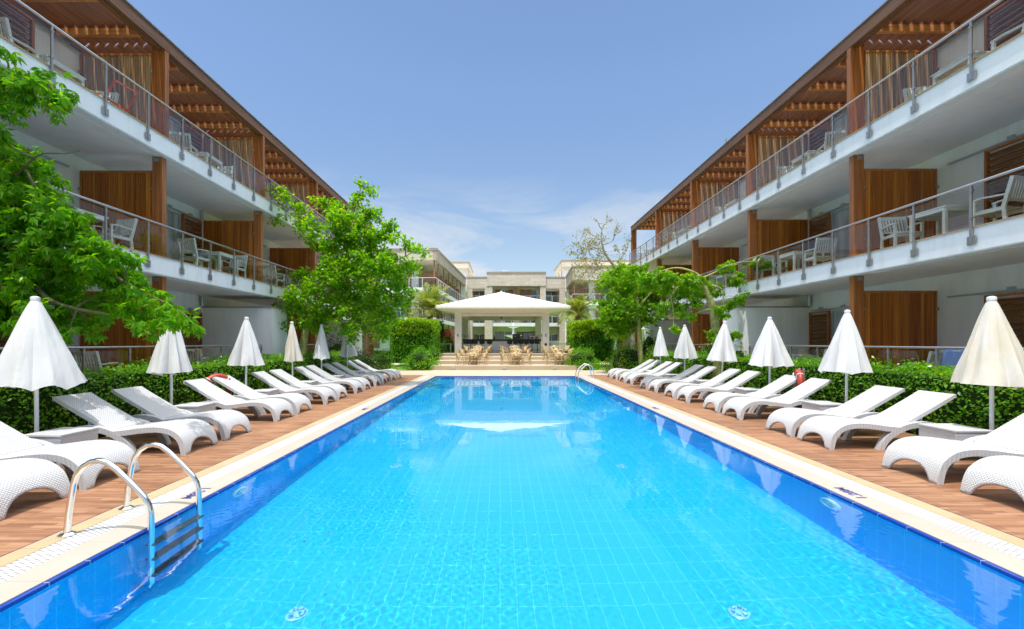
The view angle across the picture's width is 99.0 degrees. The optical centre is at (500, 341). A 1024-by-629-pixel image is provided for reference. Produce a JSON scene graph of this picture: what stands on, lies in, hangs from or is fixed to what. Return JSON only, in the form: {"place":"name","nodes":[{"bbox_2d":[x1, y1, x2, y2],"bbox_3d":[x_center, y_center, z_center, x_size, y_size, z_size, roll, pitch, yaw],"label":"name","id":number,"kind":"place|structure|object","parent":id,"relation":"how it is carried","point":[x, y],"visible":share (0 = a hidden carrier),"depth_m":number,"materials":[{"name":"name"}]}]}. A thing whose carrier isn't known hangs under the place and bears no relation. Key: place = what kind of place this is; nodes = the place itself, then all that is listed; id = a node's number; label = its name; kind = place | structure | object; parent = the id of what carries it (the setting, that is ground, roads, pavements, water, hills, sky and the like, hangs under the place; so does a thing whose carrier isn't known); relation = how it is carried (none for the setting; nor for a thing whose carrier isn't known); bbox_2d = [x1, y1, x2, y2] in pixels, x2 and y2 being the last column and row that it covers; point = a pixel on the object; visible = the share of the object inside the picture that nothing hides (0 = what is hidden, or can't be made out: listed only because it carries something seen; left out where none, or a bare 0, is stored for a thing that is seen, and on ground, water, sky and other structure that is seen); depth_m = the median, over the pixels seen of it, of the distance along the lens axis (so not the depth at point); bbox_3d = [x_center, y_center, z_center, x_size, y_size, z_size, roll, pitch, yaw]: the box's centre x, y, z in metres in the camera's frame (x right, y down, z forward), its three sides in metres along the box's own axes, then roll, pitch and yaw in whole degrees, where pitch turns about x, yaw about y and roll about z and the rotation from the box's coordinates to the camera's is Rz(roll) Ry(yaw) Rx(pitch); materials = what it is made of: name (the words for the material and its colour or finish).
{"place":"outdoors","nodes":[
{"label":"outdoors","id":0,"kind":"place"},
{"bbox_2d":[383,370,621,374],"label":"paving","id":1,"kind":"structure","parent":0,"point":[496,372],"depth_m":24.40,"materials":[{"name":"beige stone"}]},
{"bbox_2d":[435,291,570,352],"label":"bar pavilion","id":2,"kind":"structure","parent":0,"point":[500,306],"depth_m":34.93,"materials":[{"name":"paint"}]},
{"bbox_2d":[98,343,918,437],"bbox_3d":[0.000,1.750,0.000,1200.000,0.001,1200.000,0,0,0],"label":"ground","id":3,"kind":"structure","parent":0,"point":[398,368],"depth_m":28.87,"materials":[{"name":"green plant"}]},
{"bbox_2d":[0,45,206,345],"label":"silk floss tree","id":4,"kind":"object","parent":3,"relation":"on","point":[39,231],"visible":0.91,"depth_m":6.72,"materials":[{"name":"green plant"}]},
{"bbox_2d":[0,350,354,435],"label":"hedge","id":5,"kind":"object","parent":3,"relation":"on","point":[17,408],"visible":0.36,"depth_m":8.61,"materials":[{"name":"green plant"}]},
{"bbox_2d":[0,0,373,372],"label":"hotel building","id":6,"kind":"structure","parent":3,"relation":"on","point":[134,161],"depth_m":11.43,"materials":[{"name":"white paint"}]},
{"bbox_2d":[0,17,39,57],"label":"slatted chair","id":7,"kind":"object","parent":6,"relation":"on","point":[5,24],"visible":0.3,"depth_m":8.29,"materials":[{"name":"white paint"}]},
{"bbox_2d":[33,54,85,85],"bbox_3d":[-9.671,-5.554,9.410,0.710,0.725,0.840,0,0,1],"label":"balcony table","id":8,"kind":"object","parent":6,"relation":"on","point":[63,69],"visible":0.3,"depth_m":9.38,"materials":[{"name":"white paint"}]},
{"bbox_2d":[71,351,121,374],"bbox_3d":[-9.352,0.671,10.153,0.595,0.940,0.664,0,0,3],"label":"slatted chair","id":9,"kind":"object","parent":6,"relation":"on","point":[96,360],"visible":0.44,"depth_m":9.89,"materials":[{"name":"white paint"}]},
{"bbox_2d":[90,218,137,248],"bbox_3d":[-9.405,-2.609,10.657,0.595,0.940,0.664,0,0,11],"label":"slatted chair","id":10,"kind":"object","parent":6,"relation":"on","point":[113,235],"visible":0.82,"depth_m":10.81,"materials":[{"name":"white paint"}]},
{"bbox_2d":[94,80,137,111],"bbox_3d":[-9.151,-5.620,10.400,0.726,0.880,0.555,0,0,10],"label":"folding chair","id":11,"kind":"object","parent":6,"relation":"on","point":[127,87],"visible":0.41,"depth_m":10.49,"materials":[{"name":"red plastic"}]},
{"bbox_2d":[167,209,179,260],"bbox_3d":[-10.765,-3.225,13.760,0.070,2.150,1.800,0,0,0],"label":"sliding door","id":12,"kind":"structure","parent":6,"relation":"in","point":[173,218],"depth_m":14.35,"materials":[{"name":"grey glass"}]},
{"bbox_2d":[169,131,198,155],"bbox_3d":[-9.473,-5.659,13.046,0.595,0.940,0.664,0,0,-15],"label":"slatted chair","id":13,"kind":"object","parent":6,"relation":"on","point":[171,133],"visible":0.28,"depth_m":12.81,"materials":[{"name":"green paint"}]},
{"bbox_2d":[176,238,209,267],"bbox_3d":[-9.277,-2.609,13.245,0.595,0.940,0.664,0,0,9],"label":"slatted chair","id":14,"kind":"object","parent":6,"relation":"on","point":[196,258],"visible":0.77,"depth_m":13.02,"materials":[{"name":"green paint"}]},
{"bbox_2d":[198,251,235,274],"bbox_3d":[-9.222,-2.505,14.260,0.710,0.725,0.840,0,0,2],"label":"balcony table","id":15,"kind":"object","parent":6,"relation":"on","point":[219,256],"visible":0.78,"depth_m":14.06,"materials":[{"name":"white paint"}]},
{"bbox_2d":[221,255,247,276],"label":"slatted chair","id":16,"kind":"object","parent":6,"relation":"on","point":[238,264],"visible":0.81,"depth_m":15.37,"materials":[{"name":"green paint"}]},
{"bbox_2d":[263,265,284,286],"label":"slatted chair","id":17,"kind":"object","parent":6,"relation":"on","point":[276,279],"visible":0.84,"depth_m":17.61,"materials":[{"name":"white paint"}]},
{"bbox_2d":[266,176,431,357],"bbox_3d":[-6.047,-2.505,17.300,6.998,8.415,4.066,0,0,0],"label":"leafy tree","id":18,"kind":"object","parent":3,"relation":"on","point":[349,237],"visible":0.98,"depth_m":16.64,"materials":[{"name":"green plant"}]},
{"bbox_2d":[352,347,387,370],"bbox_3d":[-7.755,1.022,23.635,3.186,1.495,2.674,0,0,0],"label":"dark shrub","id":19,"kind":"object","parent":3,"relation":"on","point":[367,360],"visible":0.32,"depth_m":23.29,"materials":[{"name":"green plant"}]},
{"bbox_2d":[341,296,407,356],"bbox_3d":[-7.378,-0.568,25.246,4.065,4.546,2.719,0,0,28],"label":"leafy tree","id":20,"kind":"object","parent":3,"relation":"on","point":[367,340],"visible":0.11,"depth_m":24.67,"materials":[{"name":"plant"}]},
{"bbox_2d":[372,350,397,369],"bbox_3d":[-6.772,1.065,24.951,1.905,1.349,2.047,0,0,0],"label":"dark shrub","id":21,"kind":"object","parent":3,"relation":"on","point":[384,360],"visible":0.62,"depth_m":24.55,"materials":[{"name":"green plant"}]},
{"bbox_2d":[343,248,465,350],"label":"side wing","id":22,"kind":"structure","parent":3,"relation":"on","point":[440,268],"depth_m":44.67,"materials":[{"name":"beige paint"}]},
{"bbox_2d":[387,316,441,361],"bbox_3d":[-6.178,-0.232,32.257,3.642,3.342,3.256,0,0,0],"label":"hedge","id":23,"kind":"object","parent":3,"relation":"on","point":[411,333],"visible":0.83,"depth_m":31.04,"materials":[{"name":"green plant"}]},
{"bbox_2d":[399,345,440,370],"bbox_3d":[-4.927,0.945,27.161,2.643,1.611,2.832,0,0,-38],"label":"box shrub","id":24,"kind":"object","parent":3,"relation":"on","point":[420,360],"visible":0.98,"depth_m":26.59,"materials":[{"name":"green plant"}]},
{"bbox_2d":[405,282,453,318],"bbox_3d":[-6.209,-1.939,39.449,5.113,7.278,5.171,0,0,0],"label":"palm tree","id":25,"kind":"object","parent":3,"relation":"on","point":[430,300],"visible":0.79,"depth_m":39.18,"materials":[{"name":"green plant"}]},
{"bbox_2d":[436,360,564,363],"bbox_3d":[0.350,1.520,29.650,9.200,0.560,1.900,0,0,0],"label":"step","id":26,"kind":"object","parent":3,"relation":"on","point":[493,361],"visible":0.21,"depth_m":28.70,"materials":[{"name":"beige stone"}]},
{"bbox_2d":[439,356,567,359],"bbox_3d":[0.325,1.430,31.800,9.250,0.740,2.400,0,0,0],"label":"step","id":27,"kind":"object","parent":3,"relation":"on","point":[492,358],"visible":0.29,"depth_m":30.60,"materials":[{"name":"beige stone"}]},
{"bbox_2d":[440,351,567,356],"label":"bar floor","id":28,"kind":"structure","parent":3,"relation":"on","point":[492,354],"depth_m":33.00,"materials":[{"name":"beige stone"}]},
{"bbox_2d":[463,339,540,352],"bbox_3d":[0.150,0.325,37.085,6.600,1.150,0.730,0,0,0],"label":"bar counter","id":29,"kind":"object","parent":28,"relation":"on","point":[496,344],"visible":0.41,"depth_m":36.95,"materials":[{"name":"paint"}]},
{"bbox_2d":[430,364,582,369],"bbox_3d":[0.395,1.625,27.600,9.270,0.350,2.200,0,0,0],"label":"step","id":30,"kind":"object","parent":3,"relation":"on","point":[501,366],"visible":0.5,"depth_m":26.50,"materials":[{"name":"beige stone"}]},
{"bbox_2d":[466,270,564,350],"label":"stone building","id":31,"kind":"structure","parent":3,"relation":"on","point":[539,285],"depth_m":62.00,"materials":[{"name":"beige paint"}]},
{"bbox_2d":[451,262,472,296],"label":"stair tower","id":32,"kind":"structure","parent":31,"relation":"on","point":[465,269],"depth_m":63.20,"materials":[{"name":"white paint"}]},
{"bbox_2d":[554,260,630,296],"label":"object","id":33,"kind":"structure","parent":31,"relation":"on","point":[563,267],"depth_m":62.85,"materials":[{"name":"white paint"}]},
{"bbox_2d":[557,294,600,325],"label":"palm tree","id":34,"kind":"object","parent":3,"relation":"on","point":[577,307],"visible":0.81,"depth_m":41.03,"materials":[{"name":"green plant"}]},
{"bbox_2d":[560,346,603,369],"bbox_3d":[5.142,0.983,27.644,2.806,1.543,3.109,0,0,0],"label":"box shrub","id":35,"kind":"object","parent":3,"relation":"on","point":[580,357],"visible":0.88,"depth_m":26.94,"materials":[{"name":"green plant"}]},
{"bbox_2d":[566,318,615,361],"bbox_3d":[6.651,-0.154,32.283,3.531,3.201,3.229,0,0,0],"label":"hedge","id":36,"kind":"object","parent":3,"relation":"on","point":[582,333],"visible":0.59,"depth_m":31.04,"materials":[{"name":"green plant"}]},
{"bbox_2d":[562,213,639,348],"bbox_3d":[7.478,-3.349,28.636,6.353,10.600,4.884,0,0,20],"label":"bare tree","id":37,"kind":"object","parent":3,"relation":"on","point":[592,248],"visible":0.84,"depth_m":28.94,"materials":[{"name":"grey plant"}]},
{"bbox_2d":[565,265,663,347],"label":"side wing","id":38,"kind":"structure","parent":3,"relation":"on","point":[573,289],"depth_m":55.01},
{"bbox_2d":[601,339,646,370],"bbox_3d":[7.221,0.800,24.482,3.214,1.917,2.998,0,0,0],"label":"flowering shrub","id":39,"kind":"object","parent":3,"relation":"on","point":[625,358],"visible":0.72,"depth_m":23.85,"materials":[{"name":"green plant"}]},
{"bbox_2d":[592,259,668,364],"bbox_3d":[7.099,-1.403,23.806,4.928,6.214,3.211,0,0,-28],"label":"leafy tree","id":40,"kind":"object","parent":3,"relation":"on","point":[624,311],"visible":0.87,"depth_m":23.17,"materials":[{"name":"green plant"}]},
{"bbox_2d":[621,256,774,383],"bbox_3d":[6.874,-0.684,15.222,5.248,4.858,1.853,0,0,0],"label":"silk floss tree","id":41,"kind":"object","parent":3,"relation":"on","point":[700,287],"visible":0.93,"depth_m":15.08,"materials":[{"name":"green plant"}]},
{"bbox_2d":[629,0,1023,374],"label":"hotel building","id":42,"kind":"structure","parent":3,"relation":"on","point":[956,138],"depth_m":11.07,"materials":[{"name":"white paint"}]},
{"bbox_2d":[760,255,787,277],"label":"slatted chair","id":43,"kind":"object","parent":42,"relation":"on","point":[774,267],"visible":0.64,"depth_m":15.22,"materials":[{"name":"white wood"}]},
{"bbox_2d":[779,251,813,273],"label":"balcony table","id":44,"kind":"object","parent":42,"relation":"on","point":[795,255],"visible":0.72,"depth_m":14.15,"materials":[{"name":"white paint"}]},
{"bbox_2d":[804,237,837,266],"bbox_3d":[9.637,-2.609,13.159,0.595,0.940,0.664,0,0,3],"label":"slatted chair","id":45,"kind":"object","parent":42,"relation":"on","point":[814,258],"visible":0.88,"depth_m":12.94,"materials":[{"name":"white paint"}]},
{"bbox_2d":[817,130,846,153],"bbox_3d":[9.867,-5.659,12.961,0.595,0.940,0.664,0,0,16],"label":"slatted chair","id":46,"kind":"object","parent":42,"relation":"on","point":[828,134],"visible":0.21,"depth_m":12.73,"materials":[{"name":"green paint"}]},
{"bbox_2d":[832,206,848,259],"bbox_3d":[11.065,-3.225,13.640,0.070,2.150,1.800,0,0,0],"label":"sliding door","id":47,"kind":"structure","parent":42,"relation":"in","point":[840,218],"depth_m":14.16,"materials":[{"name":"grey glass"}]},
{"bbox_2d":[834,111,846,142],"bbox_3d":[11.065,-6.275,13.640,0.070,2.150,1.800,0,0,0],"label":"sliding door","id":48,"kind":"structure","parent":42,"relation":"in","point":[840,123],"depth_m":14.16,"materials":[{"name":"grey glass"}]},
{"bbox_2d":[877,216,924,248],"bbox_3d":[9.589,-2.609,10.474,0.595,0.940,0.664,0,0,11],"label":"slatted chair","id":49,"kind":"object","parent":42,"relation":"on","point":[895,233],"visible":0.87,"depth_m":10.65,"materials":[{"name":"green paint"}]},
{"bbox_2d":[907,205,978,241],"bbox_3d":[9.646,-2.505,9.550,0.710,0.725,0.840,0,0,-2],"label":"balcony table","id":50,"kind":"object","parent":42,"relation":"on","point":[943,213],"visible":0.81,"depth_m":9.51,"materials":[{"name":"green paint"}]},
{"bbox_2d":[941,349,964,372],"bbox_3d":[9.605,0.643,8.750,0.711,1.004,1.028,0,0,0],"label":"towel","id":51,"kind":"object","parent":42,"relation":"on","point":[951,357],"visible":0.09,"depth_m":9.03,"materials":[{"name":"blue fabric"}]},
{"bbox_2d":[930,51,989,84],"bbox_3d":[9.926,-5.554,9.300,0.710,0.725,0.840,0,0,0],"label":"balcony table","id":52,"kind":"object","parent":42,"relation":"on","point":[953,67],"visible":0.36,"depth_m":9.31,"materials":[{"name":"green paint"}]},
{"bbox_2d":[973,175,1023,225],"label":"slatted chair","id":53,"kind":"object","parent":42,"relation":"on","point":[1003,209],"visible":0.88,"depth_m":8.21,"materials":[{"name":"white paint"}]},
{"bbox_2d":[648,350,1023,433],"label":"hedge","id":54,"kind":"object","parent":3,"relation":"on","point":[968,405],"visible":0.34,"depth_m":8.44,"materials":[{"name":"green plant"}]},
{"bbox_2d":[86,0,930,342],"label":"sky","id":55,"kind":"structure","parent":0,"point":[492,132],"materials":[{"name":"blue"}]},
{"bbox_2d":[0,377,1023,628],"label":"pool water","id":56,"kind":"structure","parent":0,"point":[506,503],"depth_m":3.72,"materials":[{"name":"blue liquid"}]},
{"bbox_2d":[0,375,1023,556],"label":"pool deck","id":57,"kind":"structure","parent":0,"point":[33,516],"depth_m":6.01,"materials":[{"name":"brown wood"}]},
{"bbox_2d":[0,458,69,520],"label":"sun lounger","id":58,"kind":"object","parent":57,"relation":"on","point":[19,476],"visible":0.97,"depth_m":4.55,"materials":[{"name":"white plastic"}]},
{"bbox_2d":[0,296,87,431],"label":"closed parasol","id":59,"kind":"object","parent":57,"relation":"on","point":[35,355],"visible":0.96,"depth_m":6.13,"materials":[{"name":"white fabric"}]},
{"bbox_2d":[24,427,98,467],"bbox_3d":[-6.170,1.475,6.150,0.540,0.450,0.550,0,0,2],"label":"side table","id":60,"kind":"object","parent":57,"relation":"on","point":[63,435],"visible":0.6,"depth_m":6.05,"materials":[{"name":"white plastic"}]},
{"bbox_2d":[0,421,139,490],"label":"sun lounger","id":61,"kind":"object","parent":57,"relation":"on","point":[69,457],"visible":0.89,"depth_m":5.36,"materials":[{"name":"white wicker"}]},
{"bbox_2d":[52,392,217,454],"bbox_3d":[-5.769,1.282,6.943,2.088,0.900,0.758,0,0,0],"label":"sun lounger","id":62,"kind":"object","parent":57,"relation":"on","point":[111,421],"visible":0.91,"depth_m":6.80,"materials":[{"name":"white wicker"}]},
{"bbox_2d":[146,325,192,404],"bbox_3d":[-6.726,0.519,8.900,0.717,2.362,0.800,0,0,-28],"label":"closed parasol","id":63,"kind":"object","parent":57,"relation":"on","point":[170,356],"visible":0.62,"depth_m":8.74,"materials":[{"name":"white fabric"}]},
{"bbox_2d":[111,386,251,440],"bbox_3d":[-5.763,1.282,7.930,2.088,0.900,0.758,0,0,1],"label":"sun lounger","id":64,"kind":"object","parent":57,"relation":"on","point":[155,408],"visible":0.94,"depth_m":7.81,"materials":[{"name":"white plastic"}]},
{"bbox_2d":[174,402,215,423],"bbox_3d":[-6.170,1.475,8.800,0.540,0.450,0.550,0,0,-1],"label":"side table","id":65,"kind":"object","parent":57,"relation":"on","point":[195,407],"visible":0.52,"depth_m":8.73,"materials":[{"name":"white wicker"}]},
{"bbox_2d":[183,378,294,421],"bbox_3d":[-5.766,1.282,9.666,2.088,0.900,0.758,0,0,1],"label":"sun lounger","id":66,"kind":"object","parent":57,"relation":"on","point":[223,399],"visible":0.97,"depth_m":9.54,"materials":[{"name":"white plastic"}]},
{"bbox_2d":[227,317,264,407],"bbox_3d":[-6.688,0.519,11.537,0.845,2.362,0.773,1,0,0],"label":"closed parasol","id":67,"kind":"object","parent":57,"relation":"on","point":[245,352],"visible":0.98,"depth_m":11.34,"materials":[{"name":"white fabric"}]},
{"bbox_2d":[212,375,311,414],"bbox_3d":[-5.780,1.282,10.635,2.088,0.900,0.758,0,0,1],"label":"sun lounger","id":68,"kind":"object","parent":57,"relation":"on","point":[296,401],"visible":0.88,"depth_m":10.47,"materials":[{"name":"white wicker"}]},
{"bbox_2d":[284,321,302,375],"bbox_3d":[-6.683,0.519,14.109,0.617,2.362,0.584,-1,0,0],"label":"closed parasol","id":69,"kind":"object","parent":57,"relation":"on","point":[292,351],"visible":0.95,"depth_m":13.99,"materials":[{"name":"beige fabric"}]},
{"bbox_2d":[251,371,336,404],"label":"sun lounger","id":70,"kind":"object","parent":57,"relation":"on","point":[324,393],"visible":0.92,"depth_m":12.04,"materials":[{"name":"white plastic"}]},
{"bbox_2d":[269,369,347,399],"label":"sun lounger","id":71,"kind":"object","parent":57,"relation":"on","point":[337,389],"visible":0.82,"depth_m":13.04,"materials":[{"name":"white plastic"}]},
{"bbox_2d":[313,324,329,376],"bbox_3d":[-6.701,0.519,16.372,0.630,2.362,0.632,0,0,0],"label":"closed parasol","id":72,"kind":"object","parent":57,"relation":"on","point":[321,352],"visible":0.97,"depth_m":16.24,"materials":[{"name":"white fabric"}]},
{"bbox_2d":[294,366,363,393],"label":"sun lounger","id":73,"kind":"object","parent":57,"relation":"on","point":[352,383],"visible":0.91,"depth_m":14.49,"materials":[{"name":"white plastic"}]},
{"bbox_2d":[306,365,370,390],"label":"sun lounger","id":74,"kind":"object","parent":57,"relation":"on","point":[328,376],"visible":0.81,"depth_m":15.53,"materials":[{"name":"white plastic"}]},
{"bbox_2d":[339,332,357,367],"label":"closed parasol","id":75,"kind":"object","parent":57,"relation":"on","point":[346,351],"visible":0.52,"depth_m":18.94,"materials":[{"name":"white fabric"}]},
{"bbox_2d":[322,363,380,386],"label":"sun lounger","id":76,"kind":"object","parent":57,"relation":"on","point":[373,378],"visible":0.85,"depth_m":16.83,"materials":[{"name":"white plastic"}]},
{"bbox_2d":[332,362,386,383],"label":"sun lounger","id":77,"kind":"object","parent":57,"relation":"on","point":[381,376],"visible":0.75,"depth_m":17.79,"materials":[{"name":"white wicker"}]},
{"bbox_2d":[345,360,395,380],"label":"sun lounger","id":78,"kind":"object","parent":57,"relation":"on","point":[390,374],"visible":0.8,"depth_m":19.25,"materials":[{"name":"white plastic"}]},
{"bbox_2d":[619,361,672,382],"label":"sun lounger","id":79,"kind":"object","parent":57,"relation":"on","point":[624,375],"visible":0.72,"depth_m":18.59,"materials":[{"name":"white plastic"}]},
{"bbox_2d":[625,362,681,384],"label":"sun lounger","id":80,"kind":"object","parent":57,"relation":"on","point":[632,377],"visible":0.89,"depth_m":17.53,"materials":[{"name":"white plastic"}]},
{"bbox_2d":[653,327,668,364],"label":"closed parasol","id":81,"kind":"object","parent":57,"relation":"on","point":[660,349],"visible":0.97,"depth_m":19.44,"materials":[{"name":"white fabric"}]},
{"bbox_2d":[640,364,703,389],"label":"sun lounger","id":82,"kind":"object","parent":57,"relation":"on","point":[646,381],"visible":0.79,"depth_m":15.86,"materials":[{"name":"white plastic"}]},
{"bbox_2d":[648,366,716,392],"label":"sun lounger","id":83,"kind":"object","parent":57,"relation":"on","point":[657,383],"visible":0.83,"depth_m":14.83,"materials":[{"name":"white plastic"}]},
{"bbox_2d":[674,325,697,370],"bbox_3d":[7.224,0.514,16.964,0.914,2.372,0.974,0,0,0],"label":"closed parasol","id":84,"kind":"object","parent":57,"relation":"on","point":[685,348],"visible":0.97,"depth_m":16.77,"materials":[{"name":"white fabric"}]},
{"bbox_2d":[664,368,740,398],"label":"sun lounger","id":85,"kind":"object","parent":57,"relation":"on","point":[676,387],"visible":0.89,"depth_m":13.37,"materials":[{"name":"white plastic"}]},
{"bbox_2d":[676,370,760,402],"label":"sun lounger","id":86,"kind":"object","parent":57,"relation":"on","point":[687,392],"visible":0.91,"depth_m":12.36,"materials":[{"name":"white plastic"}]},
{"bbox_2d":[706,321,737,392],"bbox_3d":[7.209,0.514,14.151,0.938,2.372,0.862,3,0,0],"label":"closed parasol","id":87,"kind":"object","parent":57,"relation":"on","point":[722,350],"visible":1,"depth_m":14.00,"materials":[{"name":"white fabric"}]},
{"bbox_2d":[703,375,796,412],"bbox_3d":[6.247,1.282,10.856,2.088,0.900,0.758,0,0,0],"label":"sun lounger","id":88,"kind":"object","parent":57,"relation":"on","point":[768,391],"visible":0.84,"depth_m":10.71,"materials":[{"name":"white plastic"}]},
{"bbox_2d":[749,317,793,406],"bbox_3d":[7.190,0.514,11.634,1.018,2.372,0.905,0,0,16],"label":"closed parasol","id":89,"kind":"object","parent":57,"relation":"on","point":[769,350],"visible":0.95,"depth_m":11.45,"materials":[{"name":"white fabric"}]},
{"bbox_2d":[722,378,831,419],"bbox_3d":[6.241,1.282,9.883,2.088,0.900,0.758,0,0,0],"label":"sun lounger","id":90,"kind":"object","parent":57,"relation":"on","point":[792,398],"visible":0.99,"depth_m":9.74,"materials":[{"name":"white wicker"}]},
{"bbox_2d":[802,401,842,421],"bbox_3d":[6.700,1.475,9.050,0.540,0.450,0.550,0,0,0],"label":"side table","id":91,"kind":"object","parent":57,"relation":"on","point":[819,405],"visible":0.53,"depth_m":8.92,"materials":[{"name":"white plastic"}]},
{"bbox_2d":[765,385,904,436],"bbox_3d":[6.232,1.282,8.165,2.088,0.900,0.758,0,0,1],"label":"sun lounger","id":92,"kind":"object","parent":57,"relation":"on","point":[861,405],"visible":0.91,"depth_m":8.05,"materials":[{"name":"white wicker"}]},
{"bbox_2d":[818,310,872,401],"bbox_3d":[7.170,0.515,9.106,0.796,2.374,0.850,0,0,-15],"label":"closed parasol","id":93,"kind":"object","parent":57,"relation":"on","point":[845,353],"visible":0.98,"depth_m":8.92,"materials":[{"name":"white fabric"}]},
{"bbox_2d":[797,390,956,449],"bbox_3d":[6.226,1.282,7.257,2.088,0.900,0.758,0,0,0],"label":"sun lounger","id":94,"kind":"object","parent":57,"relation":"on","point":[902,416],"visible":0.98,"depth_m":7.11,"materials":[{"name":"white wicker"}]},
{"bbox_2d":[881,413,1023,484],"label":"sun lounger","id":95,"kind":"object","parent":57,"relation":"on","point":[935,458],"visible":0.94,"depth_m":5.55,"materials":[{"name":"white wicker"}]},
{"bbox_2d":[918,423,992,461],"bbox_3d":[6.700,1.475,6.450,0.540,0.450,0.550,0,0,-1],"label":"side table","id":96,"kind":"object","parent":57,"relation":"on","point":[951,431],"visible":0.71,"depth_m":6.35,"materials":[{"name":"white plastic"}]},
{"bbox_2d":[950,296,1023,458],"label":"closed parasol","id":97,"kind":"object","parent":57,"relation":"on","point":[992,356],"visible":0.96,"depth_m":6.25,"materials":[{"name":"white fabric"}]},
{"bbox_2d":[960,455,1023,500],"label":"sun lounger","id":98,"kind":"object","parent":57,"relation":"on","point":[1006,471],"visible":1,"depth_m":4.74,"materials":[{"name":"white wicker"}]},
{"bbox_2d":[0,376,1023,604],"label":"pool coping","id":99,"kind":"object","parent":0,"point":[20,583],"visible":0.22,"depth_m":4.31,"materials":[{"name":"beige stone"}]},
{"bbox_2d":[0,376,1023,611],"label":"pool nosing","id":100,"kind":"object","parent":99,"relation":"attached to","point":[66,573],"visible":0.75,"depth_m":4.25,"materials":[{"name":"blue tile"}]},
{"bbox_2d":[0,375,1023,567],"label":"pool edge stone","id":101,"kind":"object","parent":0,"point":[11,557],"visible":0.31,"depth_m":5.00,"materials":[{"name":"beige stone"}]},
{"bbox_2d":[57,442,201,539],"bbox_3d":[-3.456,1.910,4.155,0.852,1.781,0.734,0,0,0],"label":"pool ladder","id":102,"kind":"object","parent":101,"relation":"attached to","point":[138,491],"visible":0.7,"depth_m":3.85,"materials":[{"name":"metal"}]},
{"bbox_2d":[0,375,1023,582],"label":"pool gutter grating","id":103,"kind":"object","parent":101,"relation":"on","point":[19,566],"visible":0.34,"depth_m":4.73,"materials":[{"name":"white plastic"}]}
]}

